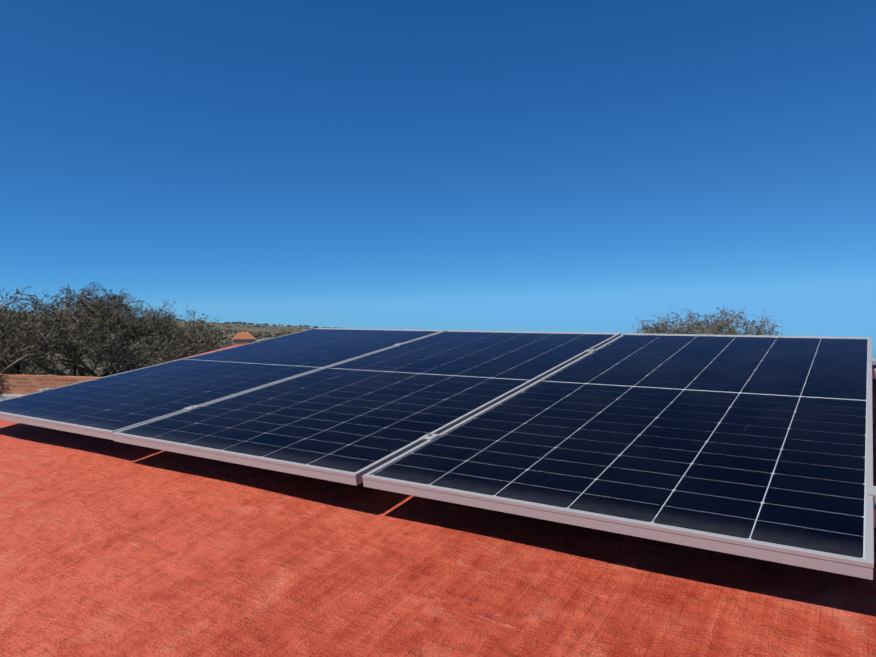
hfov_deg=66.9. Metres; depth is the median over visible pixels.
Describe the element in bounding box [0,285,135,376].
tree
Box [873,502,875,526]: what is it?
rail
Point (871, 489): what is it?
module clamps
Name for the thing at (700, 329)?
tree
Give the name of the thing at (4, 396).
footing wall
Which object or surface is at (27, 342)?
tree
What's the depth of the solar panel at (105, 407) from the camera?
3.27 m
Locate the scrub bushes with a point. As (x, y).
(257, 335)
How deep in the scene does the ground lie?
384.77 m
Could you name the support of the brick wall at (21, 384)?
on the ground
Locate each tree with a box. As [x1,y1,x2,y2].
[0,282,81,374]
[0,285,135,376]
[13,282,192,376]
[32,282,228,375]
[148,322,205,352]
[633,306,786,335]
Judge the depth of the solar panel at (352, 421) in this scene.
2.54 m
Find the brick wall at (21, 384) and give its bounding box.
[0,374,100,394]
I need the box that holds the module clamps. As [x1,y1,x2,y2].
[37,338,875,504]
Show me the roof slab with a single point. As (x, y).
(108, 547)
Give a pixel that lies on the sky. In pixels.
(592, 166)
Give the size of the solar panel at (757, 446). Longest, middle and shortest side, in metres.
2.280 x 1.136 x 0.034 m
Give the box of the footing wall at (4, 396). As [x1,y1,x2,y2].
[0,394,21,400]
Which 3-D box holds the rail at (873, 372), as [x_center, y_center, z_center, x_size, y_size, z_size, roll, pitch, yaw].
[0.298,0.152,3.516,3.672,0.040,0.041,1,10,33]
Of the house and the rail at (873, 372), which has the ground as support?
the house
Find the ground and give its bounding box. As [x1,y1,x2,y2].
[7,313,875,364]
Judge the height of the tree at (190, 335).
5.300 m
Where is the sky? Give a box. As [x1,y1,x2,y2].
[0,0,875,361]
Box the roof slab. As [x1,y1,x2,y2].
[0,343,875,656]
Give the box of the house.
[232,332,255,344]
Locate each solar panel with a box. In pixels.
[0,328,444,439]
[112,330,620,485]
[362,333,873,579]
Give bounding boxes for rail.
[872,367,875,378]
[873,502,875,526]
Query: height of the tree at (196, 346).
6.900 m
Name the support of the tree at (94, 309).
on the ground
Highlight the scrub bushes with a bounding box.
[0,310,339,376]

